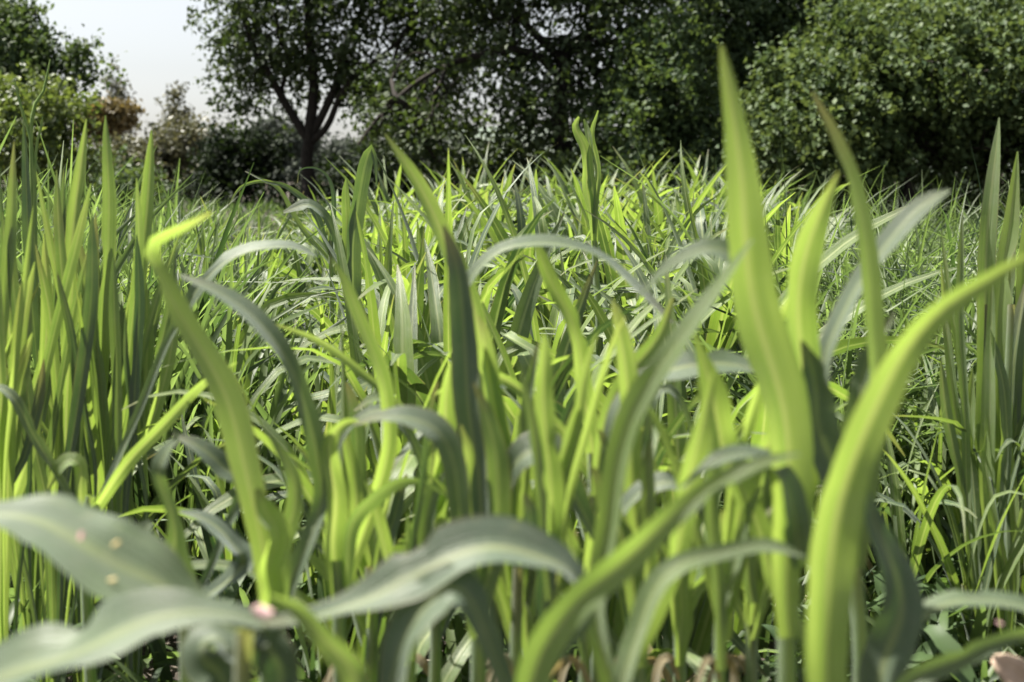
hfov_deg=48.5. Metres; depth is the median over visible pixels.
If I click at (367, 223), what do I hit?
crop plant
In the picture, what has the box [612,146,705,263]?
crop plant
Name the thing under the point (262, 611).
petal
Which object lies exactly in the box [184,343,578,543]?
crop plant
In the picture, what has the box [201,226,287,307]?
upright grass plant
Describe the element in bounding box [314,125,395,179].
bush
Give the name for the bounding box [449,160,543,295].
crop plant
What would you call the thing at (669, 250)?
crop plant
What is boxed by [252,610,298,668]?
weed
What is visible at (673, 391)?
young crop plant
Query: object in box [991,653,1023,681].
dry leaf
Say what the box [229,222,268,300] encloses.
upright grass plant
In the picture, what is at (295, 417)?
crop plant
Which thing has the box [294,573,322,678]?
weed
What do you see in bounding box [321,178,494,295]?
crop plant
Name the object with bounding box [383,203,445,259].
crop plant
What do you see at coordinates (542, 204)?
crop plant
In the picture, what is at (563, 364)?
crop plant
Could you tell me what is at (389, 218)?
crop plant
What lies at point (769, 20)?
broadleaf tree
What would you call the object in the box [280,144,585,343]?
crop plant
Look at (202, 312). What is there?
upright grass plant
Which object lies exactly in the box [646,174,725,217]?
crop plant
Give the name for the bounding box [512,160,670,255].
crop plant
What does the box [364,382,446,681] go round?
young crop plant
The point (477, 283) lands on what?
crop plant
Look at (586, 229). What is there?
crop plant
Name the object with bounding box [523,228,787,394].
crop plant
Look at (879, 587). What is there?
weed
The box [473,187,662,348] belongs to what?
crop plant
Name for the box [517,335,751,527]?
crop plant
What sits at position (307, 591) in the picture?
weed
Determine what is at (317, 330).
crop plant
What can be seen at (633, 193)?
crop plant
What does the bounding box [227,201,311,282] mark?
upright grass plant
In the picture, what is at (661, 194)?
crop plant
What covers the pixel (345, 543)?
young crop plant
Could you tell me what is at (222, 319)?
tall grass
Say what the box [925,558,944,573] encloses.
weed
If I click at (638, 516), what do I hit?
young crop plant
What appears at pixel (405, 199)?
crop plant
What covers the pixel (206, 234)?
upright grass plant
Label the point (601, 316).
crop plant
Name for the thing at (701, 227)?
crop plant
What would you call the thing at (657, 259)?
crop plant
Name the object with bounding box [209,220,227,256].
upright grass plant
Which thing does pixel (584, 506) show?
arching plant
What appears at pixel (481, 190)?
crop plant
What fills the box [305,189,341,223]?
crop plant
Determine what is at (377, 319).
crop plant
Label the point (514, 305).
crop plant
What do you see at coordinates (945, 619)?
weed
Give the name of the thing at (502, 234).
crop plant
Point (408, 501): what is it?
crop plant
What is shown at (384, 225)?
crop plant
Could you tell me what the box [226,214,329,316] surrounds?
upright grass plant
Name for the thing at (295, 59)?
broadleaf tree
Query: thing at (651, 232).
crop plant
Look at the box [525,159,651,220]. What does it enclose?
crop plant
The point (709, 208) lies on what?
crop plant
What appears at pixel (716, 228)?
crop plant
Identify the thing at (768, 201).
crop plant
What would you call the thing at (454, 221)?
crop plant
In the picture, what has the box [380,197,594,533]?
crop plant
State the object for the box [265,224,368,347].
crop plant
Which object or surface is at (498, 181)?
bush
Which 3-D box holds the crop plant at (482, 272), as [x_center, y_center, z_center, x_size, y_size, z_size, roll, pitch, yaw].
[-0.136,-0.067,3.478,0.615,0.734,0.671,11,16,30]
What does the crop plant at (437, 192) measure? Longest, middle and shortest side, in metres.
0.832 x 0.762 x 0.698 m
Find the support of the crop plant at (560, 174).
on the ground at (171, 638)
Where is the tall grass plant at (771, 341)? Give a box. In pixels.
[637,45,839,681]
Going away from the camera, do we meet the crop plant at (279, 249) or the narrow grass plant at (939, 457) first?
the narrow grass plant at (939, 457)
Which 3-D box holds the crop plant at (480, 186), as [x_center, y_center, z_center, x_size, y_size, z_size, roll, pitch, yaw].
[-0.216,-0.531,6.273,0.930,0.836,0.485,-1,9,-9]
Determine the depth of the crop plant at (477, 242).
4.15 m
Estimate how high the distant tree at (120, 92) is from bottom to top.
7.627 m
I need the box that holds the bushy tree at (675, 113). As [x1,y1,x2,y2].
[536,0,758,201]
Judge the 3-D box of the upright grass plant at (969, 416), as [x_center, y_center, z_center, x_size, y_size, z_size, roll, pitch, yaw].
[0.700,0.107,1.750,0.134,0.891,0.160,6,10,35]
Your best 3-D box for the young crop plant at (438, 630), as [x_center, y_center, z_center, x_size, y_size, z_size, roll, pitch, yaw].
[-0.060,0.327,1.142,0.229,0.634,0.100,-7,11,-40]
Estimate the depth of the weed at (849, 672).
1.58 m
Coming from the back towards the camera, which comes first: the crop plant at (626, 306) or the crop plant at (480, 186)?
the crop plant at (480, 186)
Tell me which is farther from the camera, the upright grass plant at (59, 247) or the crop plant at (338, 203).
the crop plant at (338, 203)
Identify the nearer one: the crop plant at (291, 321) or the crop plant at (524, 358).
the crop plant at (524, 358)
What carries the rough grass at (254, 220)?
on the ground at (171, 638)
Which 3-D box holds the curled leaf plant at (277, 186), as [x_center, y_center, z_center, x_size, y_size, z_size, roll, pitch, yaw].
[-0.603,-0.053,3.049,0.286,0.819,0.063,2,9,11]
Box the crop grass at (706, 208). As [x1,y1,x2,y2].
[374,151,833,243]
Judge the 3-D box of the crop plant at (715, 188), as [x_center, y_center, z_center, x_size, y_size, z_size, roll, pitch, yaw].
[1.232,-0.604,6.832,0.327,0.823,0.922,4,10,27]
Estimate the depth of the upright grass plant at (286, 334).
2.93 m
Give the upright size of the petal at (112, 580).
0.003 m
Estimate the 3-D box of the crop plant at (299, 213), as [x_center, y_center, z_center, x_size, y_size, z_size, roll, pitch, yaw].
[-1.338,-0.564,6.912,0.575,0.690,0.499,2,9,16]
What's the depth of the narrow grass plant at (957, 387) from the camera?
2.02 m
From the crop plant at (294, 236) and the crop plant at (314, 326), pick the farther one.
the crop plant at (294, 236)
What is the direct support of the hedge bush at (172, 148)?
on the ground at (171, 638)
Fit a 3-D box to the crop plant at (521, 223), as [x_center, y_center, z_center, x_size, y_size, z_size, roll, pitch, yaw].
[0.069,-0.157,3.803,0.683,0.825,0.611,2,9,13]
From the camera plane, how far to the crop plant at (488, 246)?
4.30 m
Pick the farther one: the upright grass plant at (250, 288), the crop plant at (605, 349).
the upright grass plant at (250, 288)
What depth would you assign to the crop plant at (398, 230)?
3.49 m
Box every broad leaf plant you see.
[0,493,369,681]
[858,489,1023,681]
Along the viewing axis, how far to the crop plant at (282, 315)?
3.42 m
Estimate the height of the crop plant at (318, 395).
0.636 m
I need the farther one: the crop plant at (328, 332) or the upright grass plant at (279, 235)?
the upright grass plant at (279, 235)
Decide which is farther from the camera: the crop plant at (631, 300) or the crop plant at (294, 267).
the crop plant at (294, 267)
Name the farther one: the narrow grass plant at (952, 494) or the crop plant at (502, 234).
the crop plant at (502, 234)
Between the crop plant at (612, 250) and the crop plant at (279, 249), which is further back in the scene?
the crop plant at (279, 249)
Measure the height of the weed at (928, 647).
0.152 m
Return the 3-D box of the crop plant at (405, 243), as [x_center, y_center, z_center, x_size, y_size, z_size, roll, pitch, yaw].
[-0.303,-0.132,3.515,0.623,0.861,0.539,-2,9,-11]
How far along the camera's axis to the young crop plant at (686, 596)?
1.08 m
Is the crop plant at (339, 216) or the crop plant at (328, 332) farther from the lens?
the crop plant at (339, 216)
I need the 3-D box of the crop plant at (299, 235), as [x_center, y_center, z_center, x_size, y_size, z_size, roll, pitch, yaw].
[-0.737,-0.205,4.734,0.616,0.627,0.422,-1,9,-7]
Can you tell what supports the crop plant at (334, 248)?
on the ground at (171, 638)
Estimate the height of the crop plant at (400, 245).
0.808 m
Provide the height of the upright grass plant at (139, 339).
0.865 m
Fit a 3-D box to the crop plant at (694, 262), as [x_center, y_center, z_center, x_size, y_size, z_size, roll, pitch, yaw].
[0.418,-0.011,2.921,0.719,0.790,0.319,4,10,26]
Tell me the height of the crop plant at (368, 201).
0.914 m
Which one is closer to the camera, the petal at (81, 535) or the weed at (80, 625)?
the petal at (81, 535)
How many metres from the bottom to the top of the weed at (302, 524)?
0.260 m
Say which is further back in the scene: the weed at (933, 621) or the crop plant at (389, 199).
the crop plant at (389, 199)
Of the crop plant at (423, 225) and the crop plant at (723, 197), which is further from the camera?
the crop plant at (723, 197)
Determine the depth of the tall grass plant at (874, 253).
0.82 m
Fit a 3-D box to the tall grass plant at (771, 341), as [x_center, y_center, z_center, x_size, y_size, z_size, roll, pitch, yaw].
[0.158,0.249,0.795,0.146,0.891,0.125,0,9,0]
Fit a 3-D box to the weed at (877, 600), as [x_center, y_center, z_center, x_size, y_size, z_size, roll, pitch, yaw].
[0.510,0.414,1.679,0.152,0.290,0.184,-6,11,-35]
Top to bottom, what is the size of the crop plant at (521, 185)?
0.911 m
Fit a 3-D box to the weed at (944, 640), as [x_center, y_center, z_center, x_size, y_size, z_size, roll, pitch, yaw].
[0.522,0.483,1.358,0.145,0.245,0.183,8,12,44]
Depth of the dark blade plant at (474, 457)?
0.90 m
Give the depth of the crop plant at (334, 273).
3.96 m
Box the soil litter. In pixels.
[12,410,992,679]
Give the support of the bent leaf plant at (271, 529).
on the ground at (171, 638)
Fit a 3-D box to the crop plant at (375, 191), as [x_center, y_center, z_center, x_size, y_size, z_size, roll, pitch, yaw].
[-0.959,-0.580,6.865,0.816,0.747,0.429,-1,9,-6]
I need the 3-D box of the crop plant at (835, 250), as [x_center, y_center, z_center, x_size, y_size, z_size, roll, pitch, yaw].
[0.403,0.124,2.100,0.801,0.777,0.399,3,9,21]
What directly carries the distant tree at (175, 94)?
on the ground at (171, 638)
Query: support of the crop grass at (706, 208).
on the ground at (171, 638)
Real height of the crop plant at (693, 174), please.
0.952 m
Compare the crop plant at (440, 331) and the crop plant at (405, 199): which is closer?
the crop plant at (440, 331)
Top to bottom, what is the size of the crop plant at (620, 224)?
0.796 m
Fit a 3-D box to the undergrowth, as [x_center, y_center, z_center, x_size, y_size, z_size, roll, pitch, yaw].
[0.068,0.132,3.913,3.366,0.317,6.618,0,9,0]
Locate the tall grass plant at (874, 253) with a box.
[801,92,949,681]
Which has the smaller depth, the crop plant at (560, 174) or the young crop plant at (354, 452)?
the young crop plant at (354, 452)
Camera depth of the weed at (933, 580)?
1.93 m
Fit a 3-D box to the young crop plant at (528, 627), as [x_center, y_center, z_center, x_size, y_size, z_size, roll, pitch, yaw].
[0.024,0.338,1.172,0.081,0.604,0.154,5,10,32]
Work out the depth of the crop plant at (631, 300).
2.89 m
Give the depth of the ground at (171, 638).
1.91 m
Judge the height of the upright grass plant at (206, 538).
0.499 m
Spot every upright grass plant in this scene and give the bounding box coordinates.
[0,120,81,680]
[0,142,45,641]
[7,183,98,681]
[7,287,223,672]
[17,254,239,353]
[36,115,129,681]
[42,231,180,454]
[42,440,207,605]
[45,381,279,626]
[49,247,252,431]
[90,130,180,681]
[112,346,298,462]
[117,278,150,303]
[139,385,298,606]
[149,335,235,503]
[150,296,304,519]
[152,214,238,273]
[155,199,213,276]
[178,257,284,337]
[183,226,259,302]
[183,230,273,289]
[190,279,343,415]
[196,228,242,301]
[200,194,249,274]
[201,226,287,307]
[208,213,292,362]
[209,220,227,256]
[214,261,312,359]
[216,236,277,358]
[217,203,255,244]
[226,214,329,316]
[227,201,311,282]
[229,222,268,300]
[259,214,323,327]
[939,117,1015,636]
[981,151,1023,653]
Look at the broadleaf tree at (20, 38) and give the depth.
14.79 m
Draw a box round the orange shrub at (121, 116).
[74,90,145,158]
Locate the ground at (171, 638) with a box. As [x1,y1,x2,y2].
[1,172,1016,681]
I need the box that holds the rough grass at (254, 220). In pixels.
[5,195,1022,258]
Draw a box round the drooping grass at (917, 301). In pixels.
[587,141,1023,600]
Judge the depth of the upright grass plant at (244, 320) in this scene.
2.70 m
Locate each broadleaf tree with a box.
[0,0,127,149]
[183,0,507,212]
[339,0,734,197]
[623,0,859,197]
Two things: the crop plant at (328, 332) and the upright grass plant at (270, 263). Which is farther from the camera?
the upright grass plant at (270, 263)
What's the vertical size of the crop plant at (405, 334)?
0.664 m
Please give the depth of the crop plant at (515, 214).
4.53 m
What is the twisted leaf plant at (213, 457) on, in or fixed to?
on the ground at (171, 638)
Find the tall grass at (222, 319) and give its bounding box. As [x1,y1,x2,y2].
[0,117,366,559]
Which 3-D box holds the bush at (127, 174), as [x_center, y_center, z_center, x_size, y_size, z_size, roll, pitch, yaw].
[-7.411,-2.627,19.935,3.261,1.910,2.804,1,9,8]
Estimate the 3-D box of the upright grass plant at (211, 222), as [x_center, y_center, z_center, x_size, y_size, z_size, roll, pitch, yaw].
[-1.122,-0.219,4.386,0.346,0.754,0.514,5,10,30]
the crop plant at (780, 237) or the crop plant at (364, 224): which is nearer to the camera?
the crop plant at (780, 237)
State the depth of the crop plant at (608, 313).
2.58 m
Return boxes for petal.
[78,531,83,539]
[108,577,116,582]
[112,540,119,546]
[253,605,273,618]
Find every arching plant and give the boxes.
[263,452,800,681]
[436,246,752,681]
[586,239,804,681]
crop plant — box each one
[119,321,449,681]
[160,262,519,594]
[178,233,588,681]
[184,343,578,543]
[206,227,317,292]
[227,233,319,292]
[237,272,337,370]
[239,194,397,307]
[248,148,566,445]
[251,186,388,286]
[251,332,340,453]
[253,264,394,392]
[255,276,617,447]
[258,223,458,387]
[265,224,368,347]
[267,173,416,258]
[267,224,288,270]
[269,257,337,384]
[270,191,330,249]
[274,190,370,268]
[274,290,333,412]
[275,217,317,305]
[276,192,507,368]
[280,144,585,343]
[284,204,338,304]
[286,281,376,383]
[287,218,385,359]
[288,225,388,299]
[289,262,401,359]
[291,174,451,348]
[292,198,517,470]
[292,263,511,463]
[293,382,407,681]
[295,227,387,319]
[297,183,385,227]
[303,323,380,592]
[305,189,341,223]
[307,157,476,266]
[311,277,506,369]
[315,282,362,401]
[317,157,493,309]
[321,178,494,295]
[321,259,446,681]
[328,165,457,217]
[328,256,501,338]
[330,204,450,487]
[332,291,370,371]
[335,252,589,381]
[337,189,413,227]
[337,362,533,681]
[338,187,460,239]
[342,337,871,681]
[346,156,406,213]
[349,174,766,675]
[363,208,402,269]
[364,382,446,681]
[365,180,398,253]
[366,182,415,226]
[368,175,435,227]
[369,185,546,258]
[369,190,487,244]
[370,160,523,225]
[372,210,590,319]
[376,187,444,256]
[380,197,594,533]
[381,171,413,218]
[383,189,523,255]
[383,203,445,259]
[384,223,578,304]
[386,222,435,261]
[389,169,513,219]
[390,171,446,223]
[392,255,904,681]
[393,187,504,237]
[401,160,474,212]
[401,178,457,205]
[404,196,413,223]
[408,143,525,204]
[415,169,610,291]
[418,157,511,207]
[420,260,648,681]
[421,279,550,335]
[424,159,625,350]
[424,176,503,212]
[425,186,528,238]
[427,316,538,681]
[436,164,543,224]
[439,220,530,353]
[443,179,579,257]
[443,184,492,209]
[444,160,552,219]
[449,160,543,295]
[465,135,686,408]
[465,171,578,227]
[465,233,490,270]
[468,181,579,254]
[470,164,515,237]
[471,156,546,210]
[471,165,484,196]
[471,212,703,287]
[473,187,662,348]
[474,156,713,263]
[474,168,687,322]
[477,195,683,286]
[481,170,692,338]
[484,239,658,326]
[486,389,581,681]
[493,156,603,203]
[496,186,695,392]
[501,246,647,392]
[502,194,609,237]
[504,171,521,215]
[508,250,652,387]
[510,186,681,228]
[511,178,581,210]
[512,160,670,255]
[512,165,634,212]
[516,327,694,531]
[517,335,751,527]
[518,317,625,681]
[519,160,631,224]
[522,189,579,253]
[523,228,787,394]
[524,155,637,204]
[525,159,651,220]
[526,172,603,230]
[529,247,655,306]
[532,398,643,681]
[533,203,593,330]
[555,169,653,215]
[558,193,720,412]
[559,182,676,245]
[559,383,692,681]
[560,140,794,344]
[560,189,788,405]
[566,150,669,228]
[570,166,724,308]
[571,199,636,231]
[571,271,729,506]
[574,202,683,324]
[575,165,665,241]
[575,168,846,388]
[578,206,970,483]
[584,195,823,384]
[585,261,741,389]
[591,299,658,681]
[599,212,696,349]
[605,152,721,220]
[611,163,652,208]
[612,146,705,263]
[614,158,793,238]
[620,172,722,233]
[621,168,678,206]
[625,217,667,264]
[627,152,714,203]
[627,177,707,222]
[628,173,701,208]
[628,206,687,264]
[630,215,682,286]
[631,168,725,235]
[633,141,724,227]
[634,162,792,249]
[634,174,793,258]
[636,192,809,418]
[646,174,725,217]
[646,298,786,681]
[651,419,744,681]
[654,181,834,304]
[656,179,859,264]
[659,191,725,217]
[669,172,724,194]
[674,204,908,292]
[676,322,913,676]
[679,155,713,203]
[683,148,772,234]
[683,169,855,235]
[692,381,819,681]
[719,179,850,254]
[765,201,854,243]
[766,225,849,291]
[767,183,848,222]
[769,180,854,240]
[790,202,827,270]
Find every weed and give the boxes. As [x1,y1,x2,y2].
[31,622,120,681]
[182,455,194,507]
[186,498,284,604]
[208,575,245,651]
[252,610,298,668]
[287,542,317,652]
[293,485,312,548]
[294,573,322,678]
[416,667,428,681]
[452,616,507,652]
[651,644,662,649]
[759,624,852,675]
[761,602,806,661]
[797,523,935,675]
[866,601,919,640]
[868,570,883,634]
[906,639,937,671]
[909,573,980,681]
[918,520,988,628]
[919,577,960,635]
[922,624,977,681]
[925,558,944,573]
[925,573,945,578]
[930,535,949,584]
[930,588,973,654]
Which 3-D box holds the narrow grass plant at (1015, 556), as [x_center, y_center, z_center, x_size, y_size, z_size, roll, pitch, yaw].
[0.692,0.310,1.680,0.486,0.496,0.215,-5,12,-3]
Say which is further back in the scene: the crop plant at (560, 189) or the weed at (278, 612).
the crop plant at (560, 189)
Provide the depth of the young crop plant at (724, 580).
0.82 m
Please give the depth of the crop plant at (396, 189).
6.27 m
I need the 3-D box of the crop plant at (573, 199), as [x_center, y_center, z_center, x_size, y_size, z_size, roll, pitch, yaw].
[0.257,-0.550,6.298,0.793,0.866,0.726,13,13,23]
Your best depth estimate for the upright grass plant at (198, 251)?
3.65 m
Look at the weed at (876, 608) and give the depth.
1.75 m
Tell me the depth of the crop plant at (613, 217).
4.21 m
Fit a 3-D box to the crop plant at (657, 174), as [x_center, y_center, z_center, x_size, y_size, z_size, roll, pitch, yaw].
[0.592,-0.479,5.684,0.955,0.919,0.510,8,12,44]
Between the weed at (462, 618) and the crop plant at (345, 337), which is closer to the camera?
the weed at (462, 618)
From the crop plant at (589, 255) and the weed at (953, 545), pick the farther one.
the crop plant at (589, 255)
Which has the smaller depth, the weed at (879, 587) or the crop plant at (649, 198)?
the weed at (879, 587)
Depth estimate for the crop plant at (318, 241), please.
3.92 m
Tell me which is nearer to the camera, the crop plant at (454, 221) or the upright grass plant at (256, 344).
the upright grass plant at (256, 344)
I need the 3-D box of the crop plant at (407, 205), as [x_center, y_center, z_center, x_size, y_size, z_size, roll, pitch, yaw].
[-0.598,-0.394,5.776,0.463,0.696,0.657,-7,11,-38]
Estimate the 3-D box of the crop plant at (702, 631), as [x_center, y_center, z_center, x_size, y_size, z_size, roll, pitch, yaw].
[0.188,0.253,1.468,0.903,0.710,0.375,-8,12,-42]
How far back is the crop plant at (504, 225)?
3.80 m
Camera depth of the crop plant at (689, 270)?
2.89 m
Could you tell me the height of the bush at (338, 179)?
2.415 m
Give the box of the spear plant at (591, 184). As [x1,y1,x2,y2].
[572,110,602,416]
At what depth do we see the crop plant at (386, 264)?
2.92 m
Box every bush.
[0,49,104,204]
[1,136,185,214]
[95,106,225,200]
[156,113,296,209]
[245,103,330,181]
[251,128,438,208]
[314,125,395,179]
[374,150,554,202]
[399,119,491,179]
[542,171,681,202]
[711,0,1023,228]
[762,172,950,228]
[881,164,1023,227]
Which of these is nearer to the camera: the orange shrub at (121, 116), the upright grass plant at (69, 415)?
the upright grass plant at (69, 415)
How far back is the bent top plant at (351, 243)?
2.30 m
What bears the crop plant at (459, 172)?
on the ground at (171, 638)
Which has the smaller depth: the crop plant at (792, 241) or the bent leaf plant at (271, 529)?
the bent leaf plant at (271, 529)
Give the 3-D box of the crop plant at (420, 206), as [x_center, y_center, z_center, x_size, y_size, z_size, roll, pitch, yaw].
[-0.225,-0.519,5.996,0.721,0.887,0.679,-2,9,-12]
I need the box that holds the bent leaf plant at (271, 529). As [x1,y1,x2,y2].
[144,212,326,681]
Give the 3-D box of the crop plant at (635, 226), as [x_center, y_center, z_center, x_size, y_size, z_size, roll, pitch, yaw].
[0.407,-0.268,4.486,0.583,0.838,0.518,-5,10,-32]
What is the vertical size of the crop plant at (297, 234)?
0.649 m
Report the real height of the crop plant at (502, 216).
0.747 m
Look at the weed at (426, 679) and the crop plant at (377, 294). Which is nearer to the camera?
the weed at (426, 679)
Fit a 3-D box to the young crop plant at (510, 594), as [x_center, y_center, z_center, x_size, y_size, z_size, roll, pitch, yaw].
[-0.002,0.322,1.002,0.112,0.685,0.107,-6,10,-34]
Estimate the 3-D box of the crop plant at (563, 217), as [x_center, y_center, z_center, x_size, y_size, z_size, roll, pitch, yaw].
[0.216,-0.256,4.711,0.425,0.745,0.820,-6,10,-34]
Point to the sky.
(160, 52)
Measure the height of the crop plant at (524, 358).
0.817 m
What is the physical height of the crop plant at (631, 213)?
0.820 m
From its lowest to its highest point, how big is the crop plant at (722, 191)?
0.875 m
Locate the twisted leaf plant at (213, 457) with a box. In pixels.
[138,429,253,681]
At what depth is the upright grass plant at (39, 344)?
1.70 m
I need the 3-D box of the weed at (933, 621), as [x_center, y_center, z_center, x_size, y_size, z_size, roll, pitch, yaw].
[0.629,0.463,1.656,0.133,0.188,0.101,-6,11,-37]
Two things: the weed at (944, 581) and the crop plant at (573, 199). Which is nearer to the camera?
the weed at (944, 581)
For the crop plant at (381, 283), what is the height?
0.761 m
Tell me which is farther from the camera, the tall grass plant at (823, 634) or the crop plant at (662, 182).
the crop plant at (662, 182)
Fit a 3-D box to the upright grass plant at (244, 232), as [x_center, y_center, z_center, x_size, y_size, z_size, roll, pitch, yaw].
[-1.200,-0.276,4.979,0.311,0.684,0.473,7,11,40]
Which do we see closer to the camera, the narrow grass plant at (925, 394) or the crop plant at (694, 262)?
the narrow grass plant at (925, 394)
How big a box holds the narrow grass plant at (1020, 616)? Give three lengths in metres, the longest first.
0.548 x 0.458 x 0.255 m
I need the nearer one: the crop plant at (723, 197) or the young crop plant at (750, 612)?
the young crop plant at (750, 612)
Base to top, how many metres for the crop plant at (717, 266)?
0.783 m
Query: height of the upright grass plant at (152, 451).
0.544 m
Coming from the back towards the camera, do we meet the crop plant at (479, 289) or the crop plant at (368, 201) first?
the crop plant at (368, 201)
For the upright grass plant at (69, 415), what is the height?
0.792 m
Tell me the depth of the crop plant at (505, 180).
6.58 m
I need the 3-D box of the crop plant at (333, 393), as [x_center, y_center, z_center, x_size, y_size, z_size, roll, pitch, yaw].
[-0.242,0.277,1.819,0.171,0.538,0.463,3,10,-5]
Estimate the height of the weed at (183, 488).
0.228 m
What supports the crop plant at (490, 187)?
on the ground at (171, 638)
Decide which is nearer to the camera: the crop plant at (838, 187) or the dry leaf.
the dry leaf
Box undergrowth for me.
[8,349,1023,681]
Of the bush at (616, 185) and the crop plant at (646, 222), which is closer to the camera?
the crop plant at (646, 222)
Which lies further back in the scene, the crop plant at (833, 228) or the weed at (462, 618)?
the crop plant at (833, 228)
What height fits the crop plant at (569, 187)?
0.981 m
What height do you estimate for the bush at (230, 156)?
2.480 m
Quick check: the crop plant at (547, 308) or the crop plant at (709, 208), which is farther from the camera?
the crop plant at (709, 208)
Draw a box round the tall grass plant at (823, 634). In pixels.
[794,254,1023,681]
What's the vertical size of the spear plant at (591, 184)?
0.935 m
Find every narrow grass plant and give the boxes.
[818,290,976,480]
[818,377,1023,636]
[831,377,980,574]
[836,292,976,439]
[847,381,1023,592]
[876,436,1023,678]
[877,375,969,525]
[879,355,946,583]
[890,338,975,491]
[901,356,959,509]
[975,438,1023,627]
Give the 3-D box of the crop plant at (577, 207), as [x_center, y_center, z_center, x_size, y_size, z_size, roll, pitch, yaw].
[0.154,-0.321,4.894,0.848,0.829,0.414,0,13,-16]
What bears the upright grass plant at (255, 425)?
on the ground at (171, 638)
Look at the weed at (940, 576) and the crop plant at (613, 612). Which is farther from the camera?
the weed at (940, 576)
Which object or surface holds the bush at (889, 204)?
on the ground at (171, 638)
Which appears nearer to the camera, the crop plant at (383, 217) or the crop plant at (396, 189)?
the crop plant at (383, 217)
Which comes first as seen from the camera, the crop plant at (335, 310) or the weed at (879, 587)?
the weed at (879, 587)
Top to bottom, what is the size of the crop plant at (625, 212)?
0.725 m
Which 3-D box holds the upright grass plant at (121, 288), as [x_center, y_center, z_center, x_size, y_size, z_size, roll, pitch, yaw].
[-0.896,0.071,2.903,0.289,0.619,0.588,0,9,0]
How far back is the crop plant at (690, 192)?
4.82 m
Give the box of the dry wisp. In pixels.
[14,59,50,327]
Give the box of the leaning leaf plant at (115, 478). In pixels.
[0,240,316,681]
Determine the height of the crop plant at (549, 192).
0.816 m
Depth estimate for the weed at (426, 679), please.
1.46 m
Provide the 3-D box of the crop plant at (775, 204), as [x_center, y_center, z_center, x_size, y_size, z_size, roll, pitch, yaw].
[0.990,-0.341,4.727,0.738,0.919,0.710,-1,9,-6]
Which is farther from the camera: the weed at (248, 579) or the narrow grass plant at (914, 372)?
the narrow grass plant at (914, 372)
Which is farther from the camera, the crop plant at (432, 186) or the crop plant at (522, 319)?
the crop plant at (432, 186)
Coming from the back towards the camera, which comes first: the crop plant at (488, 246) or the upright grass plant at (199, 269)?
the crop plant at (488, 246)
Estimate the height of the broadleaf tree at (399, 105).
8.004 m
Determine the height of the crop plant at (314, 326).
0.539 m
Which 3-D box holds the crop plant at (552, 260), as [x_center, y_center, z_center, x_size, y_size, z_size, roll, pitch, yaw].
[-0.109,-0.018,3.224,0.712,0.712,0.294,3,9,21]
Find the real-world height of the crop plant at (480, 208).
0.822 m
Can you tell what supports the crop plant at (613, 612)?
on the ground at (171, 638)
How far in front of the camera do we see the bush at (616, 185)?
16.97 m
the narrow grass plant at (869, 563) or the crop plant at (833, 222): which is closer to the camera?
the narrow grass plant at (869, 563)
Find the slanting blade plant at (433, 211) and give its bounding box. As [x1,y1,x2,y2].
[277,133,673,681]
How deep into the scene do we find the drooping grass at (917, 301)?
2.52 m
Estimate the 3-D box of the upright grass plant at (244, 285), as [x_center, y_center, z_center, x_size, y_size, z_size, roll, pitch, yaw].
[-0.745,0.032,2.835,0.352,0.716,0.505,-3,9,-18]
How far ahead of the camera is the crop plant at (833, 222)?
4.25 m
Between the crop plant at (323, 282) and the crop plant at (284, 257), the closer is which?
the crop plant at (323, 282)
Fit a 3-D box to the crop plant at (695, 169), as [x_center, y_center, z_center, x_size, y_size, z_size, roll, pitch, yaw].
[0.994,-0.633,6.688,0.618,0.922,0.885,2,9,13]
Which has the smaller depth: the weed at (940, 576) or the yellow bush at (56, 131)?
the weed at (940, 576)
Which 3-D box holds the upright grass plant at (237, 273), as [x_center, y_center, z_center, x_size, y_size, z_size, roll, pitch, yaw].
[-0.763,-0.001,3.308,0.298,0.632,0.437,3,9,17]
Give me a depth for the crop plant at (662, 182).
6.42 m
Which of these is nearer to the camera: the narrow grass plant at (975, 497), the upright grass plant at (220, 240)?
the narrow grass plant at (975, 497)
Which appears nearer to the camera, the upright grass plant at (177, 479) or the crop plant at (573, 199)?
the upright grass plant at (177, 479)
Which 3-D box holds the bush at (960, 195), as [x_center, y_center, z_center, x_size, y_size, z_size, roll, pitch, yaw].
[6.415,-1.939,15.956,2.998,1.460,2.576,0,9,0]
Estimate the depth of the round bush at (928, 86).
12.35 m
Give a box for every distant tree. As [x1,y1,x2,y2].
[89,55,142,155]
[147,80,208,173]
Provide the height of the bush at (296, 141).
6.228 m
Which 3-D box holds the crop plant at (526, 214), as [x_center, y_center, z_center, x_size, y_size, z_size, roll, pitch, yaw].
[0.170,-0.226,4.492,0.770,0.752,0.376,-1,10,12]
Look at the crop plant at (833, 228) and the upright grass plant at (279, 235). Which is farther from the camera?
the crop plant at (833, 228)
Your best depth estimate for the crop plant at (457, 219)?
4.41 m
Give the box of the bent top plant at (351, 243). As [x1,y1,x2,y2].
[283,144,377,332]
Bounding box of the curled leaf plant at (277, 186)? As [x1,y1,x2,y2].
[228,167,335,367]
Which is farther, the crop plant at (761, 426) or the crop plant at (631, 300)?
the crop plant at (631, 300)
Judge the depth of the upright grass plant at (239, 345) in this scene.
2.48 m
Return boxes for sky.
[7,0,851,148]
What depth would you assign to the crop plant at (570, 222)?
3.88 m
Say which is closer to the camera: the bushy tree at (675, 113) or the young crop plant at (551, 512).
the young crop plant at (551, 512)
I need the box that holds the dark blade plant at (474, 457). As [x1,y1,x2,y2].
[354,225,511,681]
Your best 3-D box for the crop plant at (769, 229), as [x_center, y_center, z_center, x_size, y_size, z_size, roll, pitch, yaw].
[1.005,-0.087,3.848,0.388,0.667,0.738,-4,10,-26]
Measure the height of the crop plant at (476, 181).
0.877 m

